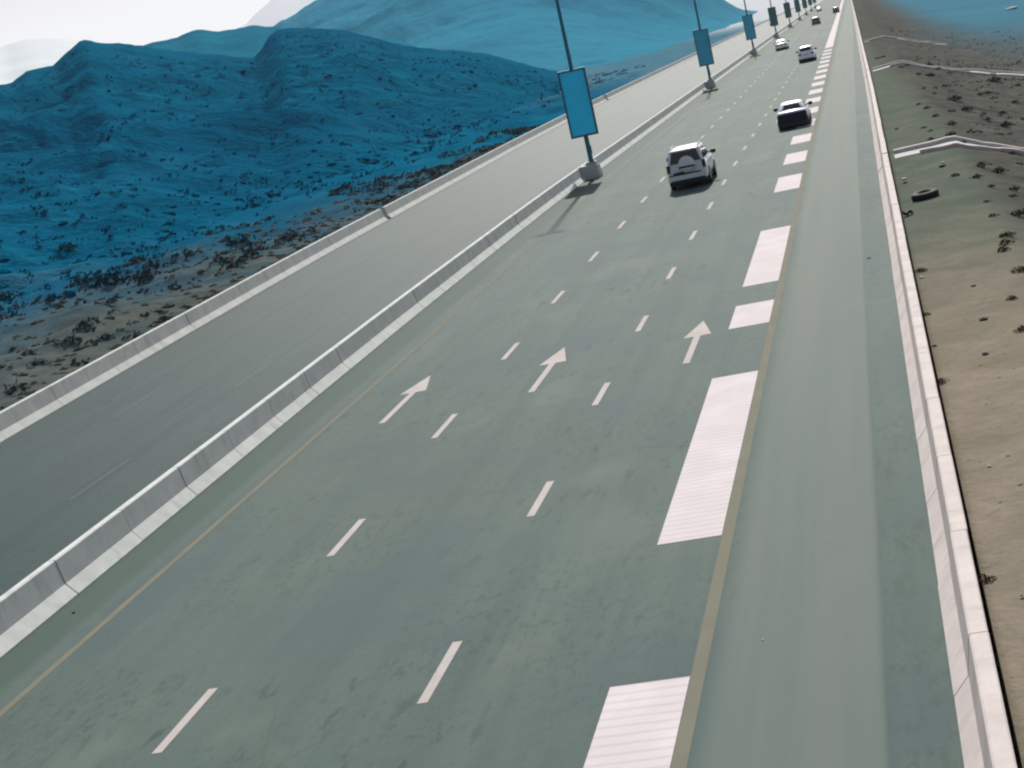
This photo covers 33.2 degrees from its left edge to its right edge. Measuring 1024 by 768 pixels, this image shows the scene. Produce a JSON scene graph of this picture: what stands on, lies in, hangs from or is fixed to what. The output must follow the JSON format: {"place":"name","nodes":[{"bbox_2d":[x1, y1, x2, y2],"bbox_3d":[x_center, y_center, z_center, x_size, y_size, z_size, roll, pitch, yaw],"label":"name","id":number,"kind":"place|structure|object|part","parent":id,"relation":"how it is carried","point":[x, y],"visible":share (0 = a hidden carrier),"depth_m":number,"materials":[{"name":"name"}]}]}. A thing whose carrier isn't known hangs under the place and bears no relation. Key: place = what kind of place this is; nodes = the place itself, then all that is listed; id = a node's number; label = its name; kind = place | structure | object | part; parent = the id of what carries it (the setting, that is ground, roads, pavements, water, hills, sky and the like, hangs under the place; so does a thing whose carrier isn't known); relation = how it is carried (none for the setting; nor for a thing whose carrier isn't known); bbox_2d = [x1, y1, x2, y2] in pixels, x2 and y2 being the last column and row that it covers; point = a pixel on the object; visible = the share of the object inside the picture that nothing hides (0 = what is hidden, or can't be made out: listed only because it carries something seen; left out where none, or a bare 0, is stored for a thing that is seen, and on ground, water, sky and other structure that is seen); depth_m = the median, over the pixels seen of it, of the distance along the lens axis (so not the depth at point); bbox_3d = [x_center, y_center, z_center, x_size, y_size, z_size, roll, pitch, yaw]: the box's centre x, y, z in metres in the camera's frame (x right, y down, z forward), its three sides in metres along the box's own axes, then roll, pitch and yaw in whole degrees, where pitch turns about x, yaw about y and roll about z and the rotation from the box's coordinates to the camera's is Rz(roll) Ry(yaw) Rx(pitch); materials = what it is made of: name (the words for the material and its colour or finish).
{"place":"outdoors","nodes":[
{"label":"outdoors","id":0,"kind":"place"},
{"bbox_2d":[0,0,270,46],"label":"sky","id":1,"kind":"structure","parent":0,"point":[134,22],"materials":[{"name":"white"}]},
{"bbox_2d":[143,25,415,58],"bbox_3d":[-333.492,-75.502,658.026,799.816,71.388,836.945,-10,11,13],"label":"hill","id":2,"kind":"structure","parent":0,"point":[248,41],"depth_m":595.49,"materials":[{"name":"blue stone"}]},
{"bbox_2d":[0,28,560,294],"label":"hill","id":3,"kind":"structure","parent":0,"point":[49,129],"depth_m":182.03,"materials":[{"name":"blue stone"}]},
{"bbox_2d":[54,241,77,251],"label":"shrub","id":4,"kind":"object","parent":3,"relation":"on","point":[66,246],"visible":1,"depth_m":110.39,"materials":[{"name":"green plant"}]},
{"bbox_2d":[0,31,609,299],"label":"hillside rocks","id":5,"kind":"object","parent":3,"relation":"on","point":[4,259],"visible":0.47,"depth_m":152.00,"materials":[{"name":"blue stone"}]},
{"bbox_2d":[0,32,645,322],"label":"hillside scrub","id":6,"kind":"object","parent":3,"relation":"on","point":[65,293],"visible":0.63,"depth_m":147.18,"materials":[{"name":"blue plant"}]},
{"bbox_2d":[0,0,727,84],"bbox_3d":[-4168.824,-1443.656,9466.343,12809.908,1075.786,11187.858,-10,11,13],"label":"mountain","id":7,"kind":"structure","parent":0,"point":[19,58],"depth_m":8354.32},
{"bbox_2d":[0,0,963,767],"bbox_3d":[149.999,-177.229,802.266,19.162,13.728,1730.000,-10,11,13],"label":"road","id":8,"kind":"structure","parent":0,"point":[570,604],"depth_m":29.74,"materials":[{"name":"grey asphalt"}]},
{"bbox_2d":[378,375,430,423],"bbox_3d":[-2.669,0.352,43.915,0.720,0.001,5.100,-10,11,13],"label":"arrow marking","id":9,"kind":"object","parent":8,"relation":"on","point":[420,386],"visible":1,"depth_m":44.54,"materials":[{"name":"white paint"}]},
{"bbox_2d":[0,2,843,767],"bbox_3d":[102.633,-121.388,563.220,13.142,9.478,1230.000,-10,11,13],"label":"edge marking","id":10,"kind":"object","parent":8,"relation":"on","point":[680,758],"visible":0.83,"depth_m":30.11,"materials":[{"name":"yellow paint"}]},
{"bbox_2d":[152,17,826,753],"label":"lane marking","id":11,"kind":"object","parent":8,"relation":"on","point":[424,697],"visible":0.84,"depth_m":30.77,"materials":[{"name":"white paint"}]},
{"bbox_2d":[528,347,565,391],"bbox_3d":[0.930,-0.400,43.553,0.720,0.001,5.100,-10,11,13],"label":"arrow marking","id":12,"kind":"object","parent":8,"relation":"on","point":[559,356],"visible":1,"depth_m":44.16,"materials":[{"name":"white paint"}]},
{"bbox_2d":[666,140,716,189],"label":"sport utility vehicle","id":13,"kind":"object","parent":8,"relation":"on","point":[692,163],"visible":1,"depth_m":78.21,"materials":[{"name":"white paint"}]},
{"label":"rear window","id":14,"kind":"part","parent":13,"relation":"part of","materials":[{"name":"grey glass"}]},
{"bbox_2d":[683,321,710,363],"bbox_3d":[4.559,-1.077,42.784,0.720,0.001,5.100,-10,11,13],"label":"arrow marking","id":15,"kind":"object","parent":8,"relation":"on","point":[699,330],"visible":1,"depth_m":43.39,"materials":[{"name":"white paint"}]},
{"bbox_2d":[583,0,843,767],"bbox_3d":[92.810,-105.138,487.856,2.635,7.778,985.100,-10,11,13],"label":"block marking","id":16,"kind":"object","parent":8,"relation":"on","point":[638,725],"visible":0.91,"depth_m":29.42,"materials":[{"name":"white paint"}]},
{"bbox_2d":[774,39,788,50],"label":"sedan car","id":17,"kind":"object","parent":8,"relation":"on","point":[781,44],"visible":1,"depth_m":253.48,"materials":[{"name":"white paint"}]},
{"bbox_2d":[773,99,811,129],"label":"sedan car","id":18,"kind":"object","parent":8,"relation":"on","point":[793,113],"visible":1,"depth_m":99.03,"materials":[{"name":"white paint"}]},
{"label":"rear window","id":19,"kind":"part","parent":18,"relation":"part of","materials":[{"name":"grey glass"}]},
{"bbox_2d":[796,45,816,62],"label":"crossover car","id":20,"kind":"object","parent":8,"relation":"on","point":[807,53],"visible":1,"depth_m":189.59,"materials":[{"name":"white paint"}]},
{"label":"rear window","id":21,"kind":"part","parent":20,"relation":"part of","materials":[{"name":"black glass"}]},
{"bbox_2d":[811,17,820,25],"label":"crossover car","id":22,"kind":"object","parent":8,"relation":"on","point":[815,20],"visible":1,"depth_m":383.29,"materials":[{"name":"grey paint"}]},
{"bbox_2d":[832,7,839,13],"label":"crossover car","id":23,"kind":"object","parent":8,"relation":"on","point":[835,9],"visible":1,"depth_m":486.15,"materials":[{"name":"grey paint"}]},
{"bbox_2d":[851,0,1016,767],"bbox_3d":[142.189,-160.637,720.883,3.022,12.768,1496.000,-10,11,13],"label":"roadside barrier","id":24,"kind":"object","parent":8,"relation":"on","point":[985,736],"visible":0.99,"depth_m":23.14,"materials":[{"name":"concrete"}]},
{"bbox_2d":[0,0,1023,767],"bbox_3d":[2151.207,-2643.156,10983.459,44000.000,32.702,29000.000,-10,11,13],"label":"ground","id":25,"kind":"structure","parent":0,"point":[950,238],"depth_m":68.17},
{"bbox_2d":[0,290,22,300],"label":"shrub","id":26,"kind":"object","parent":25,"relation":"on","point":[3,296],"visible":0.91,"depth_m":94.78,"materials":[{"name":"green plant"}]},
{"bbox_2d":[22,349,37,355],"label":"shrub","id":27,"kind":"object","parent":25,"relation":"on","point":[24,353],"visible":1,"depth_m":66.78,"materials":[{"name":"green plant"}]},
{"bbox_2d":[26,358,47,366],"bbox_3d":[-17.674,-0.793,64.010,0.968,0.314,0.608,-16,11,-15],"label":"shrub","id":28,"kind":"object","parent":25,"relation":"on","point":[38,362],"visible":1,"depth_m":63.98,"materials":[{"name":"green plant"}]},
{"bbox_2d":[53,334,81,346],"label":"shrub","id":29,"kind":"object","parent":25,"relation":"on","point":[69,340],"visible":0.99,"depth_m":67.07,"materials":[{"name":"green plant"}]},
{"bbox_2d":[70,275,91,283],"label":"shrub","id":30,"kind":"object","parent":25,"relation":"on","point":[80,278],"visible":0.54,"depth_m":96.21,"materials":[{"name":"green plant"}]},
{"bbox_2d":[72,321,93,331],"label":"shrub","id":31,"kind":"object","parent":25,"relation":"on","point":[88,325],"visible":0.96,"depth_m":69.80,"materials":[{"name":"green plant"}]},
{"bbox_2d":[94,333,119,341],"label":"shrub","id":32,"kind":"object","parent":25,"relation":"on","point":[108,336],"visible":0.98,"depth_m":67.30,"materials":[{"name":"green plant"}]},
{"bbox_2d":[87,272,131,288],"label":"shrub","id":33,"kind":"object","parent":25,"relation":"on","point":[113,279],"visible":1,"depth_m":88.76,"materials":[{"name":"green plant"}]},
{"bbox_2d":[102,298,117,303],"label":"shrub","id":34,"kind":"object","parent":25,"relation":"on","point":[111,300],"visible":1,"depth_m":78.25,"materials":[{"name":"green plant"}]},
{"bbox_2d":[124,255,144,263],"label":"shrub","id":35,"kind":"object","parent":25,"relation":"on","point":[137,257],"visible":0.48,"depth_m":102.95,"materials":[{"name":"green plant"}]},
{"bbox_2d":[125,273,154,286],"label":"shrub","id":36,"kind":"object","parent":25,"relation":"on","point":[140,279],"visible":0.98,"depth_m":86.46,"materials":[{"name":"green plant"}]},
{"bbox_2d":[218,257,227,263],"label":"shrub","id":37,"kind":"object","parent":25,"relation":"on","point":[224,260],"visible":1,"depth_m":87.26,"materials":[{"name":"green plant"}]},
{"bbox_2d":[234,259,247,264],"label":"shrub","id":38,"kind":"object","parent":25,"relation":"on","point":[240,261],"visible":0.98,"depth_m":85.78,"materials":[{"name":"green plant"}]},
{"bbox_2d":[226,233,256,245],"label":"shrub","id":39,"kind":"object","parent":25,"relation":"on","point":[240,241],"visible":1,"depth_m":99.92,"materials":[{"name":"green plant"}]},
{"bbox_2d":[239,249,260,258],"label":"shrub","id":40,"kind":"object","parent":25,"relation":"on","point":[253,252],"visible":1,"depth_m":87.44,"materials":[{"name":"green plant"}]},
{"bbox_2d":[0,141,509,400],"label":"verge rubble","id":41,"kind":"object","parent":25,"relation":"on","point":[230,258],"visible":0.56,"depth_m":85.57,"materials":[{"name":"grey stone"}]},
{"bbox_2d":[0,124,540,409],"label":"verge scrub","id":42,"kind":"object","parent":25,"relation":"on","point":[516,132],"visible":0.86,"depth_m":96.59,"materials":[{"name":"black plant"}]},
{"bbox_2d":[282,229,304,238],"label":"shrub","id":43,"kind":"object","parent":25,"relation":"on","point":[296,234],"visible":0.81,"depth_m":95.44,"materials":[{"name":"green plant"}]},
{"bbox_2d":[0,1,807,442],"bbox_3d":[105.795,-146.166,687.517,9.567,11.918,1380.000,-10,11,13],"label":"verge barrier","id":44,"kind":"object","parent":25,"relation":"on","point":[42,403],"visible":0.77,"depth_m":72.35,"materials":[{"name":"concrete"}]},
{"bbox_2d":[0,0,822,595],"bbox_3d":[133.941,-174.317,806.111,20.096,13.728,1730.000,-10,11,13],"label":"carriageway","id":45,"kind":"structure","parent":25,"relation":"on","point":[288,328],"depth_m":59.15,"materials":[{"name":"grey asphalt"}]},
{"bbox_2d":[68,361,273,499],"bbox_3d":[-14.097,5.436,31.410,3.640,0.001,50.800,-10,11,13],"label":"lane marking","id":46,"kind":"object","parent":45,"relation":"on","point":[102,477],"visible":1,"depth_m":51.54,"materials":[{"name":"white paint"}]},
{"bbox_2d":[0,0,824,658],"bbox_3d":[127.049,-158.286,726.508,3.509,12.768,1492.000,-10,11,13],"label":"median barrier","id":47,"kind":"object","parent":45,"relation":"on","point":[32,602],"visible":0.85,"depth_m":41.54,"materials":[{"name":"concrete"}]},
{"bbox_2d":[555,0,602,179],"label":"lamp post","id":48,"kind":"object","parent":47,"relation":"on","point":[577,102],"visible":0.96,"depth_m":94.96,"materials":[{"name":"metal"}]},
{"bbox_2d":[693,0,715,88],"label":"lamp post","id":49,"kind":"object","parent":47,"relation":"on","point":[703,47],"visible":0.97,"depth_m":177.24,"materials":[{"name":"metal"}]},
{"bbox_2d":[742,0,757,55],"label":"lamp post","id":50,"kind":"object","parent":47,"relation":"on","point":[749,27],"visible":0.94,"depth_m":259.54,"materials":[{"name":"metal"}]},
{"bbox_2d":[767,0,778,37],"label":"lamp post","id":51,"kind":"object","parent":47,"relation":"on","point":[772,16],"visible":0.98,"depth_m":341.84,"materials":[{"name":"metal"}]},
{"bbox_2d":[783,0,791,27],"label":"lamp post","id":52,"kind":"object","parent":47,"relation":"on","point":[787,9],"visible":0.97,"depth_m":424.11,"materials":[{"name":"metal"}]},
{"bbox_2d":[794,0,800,19],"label":"lamp post","id":53,"kind":"object","parent":47,"relation":"on","point":[797,6],"visible":0.97,"depth_m":506.44,"materials":[{"name":"metal"}]},
{"bbox_2d":[802,0,807,14],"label":"lamp post","id":54,"kind":"object","parent":47,"relation":"on","point":[804,3],"visible":0.98,"depth_m":588.80,"materials":[{"name":"metal"}]},
{"bbox_2d":[864,35,947,44],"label":"drainage channel","id":55,"kind":"object","parent":25,"relation":"on","point":[892,37],"visible":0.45,"depth_m":194.69,"materials":[{"name":"concrete"}]},
{"bbox_2d":[902,210,912,215],"bbox_3d":[11.895,-5.150,51.691,0.407,0.149,0.186,-20,13,-32],"label":"rubber strip","id":56,"kind":"object","parent":25,"relation":"on","point":[907,212],"visible":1,"depth_m":51.63,"materials":[{"name":"black rubber"}]},
{"bbox_2d":[913,267,927,272],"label":"shrub","id":57,"kind":"object","parent":25,"relation":"on","point":[920,270],"visible":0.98,"depth_m":42.12,"materials":[{"name":"green plant"}]},
{"bbox_2d":[911,188,938,201],"bbox_3d":[13.032,-5.964,54.266,0.874,0.250,0.874,-13,15,14],"label":"tyre","id":58,"kind":"object","parent":25,"relation":"on","point":[924,194],"visible":1,"depth_m":53.99,"materials":[{"name":"rubber"}]},
{"bbox_2d":[936,377,949,384],"bbox_3d":[7.766,-0.060,30.983,0.257,0.117,0.257,-13,11,1],"label":"shrub","id":59,"kind":"object","parent":25,"relation":"on","point":[940,381],"visible":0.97,"depth_m":30.96,"materials":[{"name":"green plant"}]},
{"bbox_2d":[872,60,1023,75],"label":"drainage channel","id":60,"kind":"object","parent":25,"relation":"on","point":[970,71],"visible":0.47,"depth_m":129.79,"materials":[{"name":"concrete"}]},
{"bbox_2d":[883,38,1023,599],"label":"slope gravel","id":61,"kind":"structure","parent":25,"relation":"on","point":[1019,163],"depth_m":94.42,"materials":[{"name":"black gravel"}]},
{"bbox_2d":[946,94,961,100],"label":"shrub","id":62,"kind":"object","parent":25,"relation":"on","point":[954,97],"visible":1,"depth_m":92.47,"materials":[{"name":"green plant"}]},
{"bbox_2d":[891,29,1023,151],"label":"slope scrub","id":63,"kind":"object","parent":25,"relation":"on","point":[1011,133],"visible":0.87,"depth_m":124.05,"materials":[{"name":"green plant"}]},
{"bbox_2d":[893,135,1023,158],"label":"drainage channel","id":64,"kind":"object","parent":25,"relation":"on","point":[947,142],"visible":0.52,"depth_m":67.69,"materials":[{"name":"concrete"}]},
{"bbox_2d":[961,106,973,110],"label":"shrub","id":65,"kind":"object","parent":25,"relation":"on","point":[965,109],"visible":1,"depth_m":86.24,"materials":[{"name":"green plant"}]},
{"bbox_2d":[976,161,991,166],"bbox_3d":[16.184,-7.542,59.094,0.630,0.246,0.570,-9,12,20],"label":"shrub","id":66,"kind":"object","parent":25,"relation":"on","point":[983,164],"visible":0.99,"depth_m":59.05,"materials":[{"name":"green plant"}]},
{"bbox_2d":[977,574,996,585],"bbox_3d":[5.746,2.379,20.995,0.303,0.110,0.273,-20,13,-33],"label":"shrub","id":67,"kind":"object","parent":25,"relation":"on","point":[984,578],"visible":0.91,"depth_m":20.97,"materials":[{"name":"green plant"}]},
{"bbox_2d":[986,76,1001,81],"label":"shrub","id":68,"kind":"object","parent":25,"relation":"on","point":[994,79],"visible":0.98,"depth_m":118.77,"materials":[{"name":"green plant"}]},
{"bbox_2d":[990,166,1008,172],"bbox_3d":[16.479,-7.252,58.530,0.727,0.269,0.578,-15,11,-10],"label":"shrub","id":69,"kind":"object","parent":25,"relation":"on","point":[996,170],"visible":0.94,"depth_m":58.44,"materials":[{"name":"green plant"}]},
{"bbox_2d":[997,245,1011,252],"bbox_3d":[11.935,-3.289,41.926,0.385,0.176,0.361,-20,13,-33],"label":"shrub","id":70,"kind":"object","parent":25,"relation":"on","point":[1002,247],"visible":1,"depth_m":41.88,"materials":[{"name":"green plant"}]},
{"bbox_2d":[999,238,1014,244],"bbox_3d":[12.318,-3.554,42.852,0.450,0.192,0.422,-6,13,33],"label":"shrub","id":71,"kind":"object","parent":25,"relation":"on","point":[1007,241],"visible":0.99,"depth_m":42.84,"materials":[{"name":"green plant"}]},
{"bbox_2d":[1001,120,1014,126],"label":"shrub","id":72,"kind":"object","parent":25,"relation":"on","point":[1005,123],"visible":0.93,"depth_m":78.81,"materials":[{"name":"green plant"}]},
{"bbox_2d":[999,231,1016,237],"bbox_3d":[12.690,-3.836,44.051,0.453,0.176,0.417,-17,12,-19],"label":"shrub","id":73,"kind":"object","parent":25,"relation":"on","point":[1008,233],"visible":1,"depth_m":44.01,"materials":[{"name":"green plant"}]},
{"bbox_2d":[1004,6,1017,10],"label":"stone","id":74,"kind":"object","parent":25,"relation":"on","point":[1012,7],"visible":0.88,"depth_m":351.95,"materials":[{"name":"grey stone"}]},
{"bbox_2d":[1006,295,1018,300],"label":"shrub","id":75,"kind":"object","parent":25,"relation":"on","point":[1012,297],"visible":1,"depth_m":36.30,"materials":[{"name":"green plant"}]},
{"bbox_2d":[1009,186,1020,190],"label":"shrub","id":76,"kind":"object","parent":25,"relation":"on","point":[1014,188],"visible":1,"depth_m":53.69,"materials":[{"name":"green plant"}]},
{"bbox_2d":[1010,208,1023,216],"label":"shrub","id":77,"kind":"object","parent":25,"relation":"on","point":[1019,213],"visible":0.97,"depth_m":48.61,"materials":[{"name":"green plant"}]},
{"bbox_2d":[1010,265,1023,272],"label":"shrub","id":78,"kind":"object","parent":25,"relation":"on","point":[1018,269],"visible":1,"depth_m":38.95,"materials":[{"name":"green plant"}]},
{"bbox_2d":[1012,325,1023,332],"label":"shrub","id":79,"kind":"object","parent":25,"relation":"on","point":[1020,328],"visible":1,"depth_m":33.16,"materials":[{"name":"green plant"}]},
{"bbox_2d":[273,0,756,71],"bbox_3d":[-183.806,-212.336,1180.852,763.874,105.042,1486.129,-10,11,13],"label":"mountain","id":80,"kind":"structure","parent":0,"point":[597,32],"depth_m":619.50,"materials":[{"name":"blue stone"}]}
]}

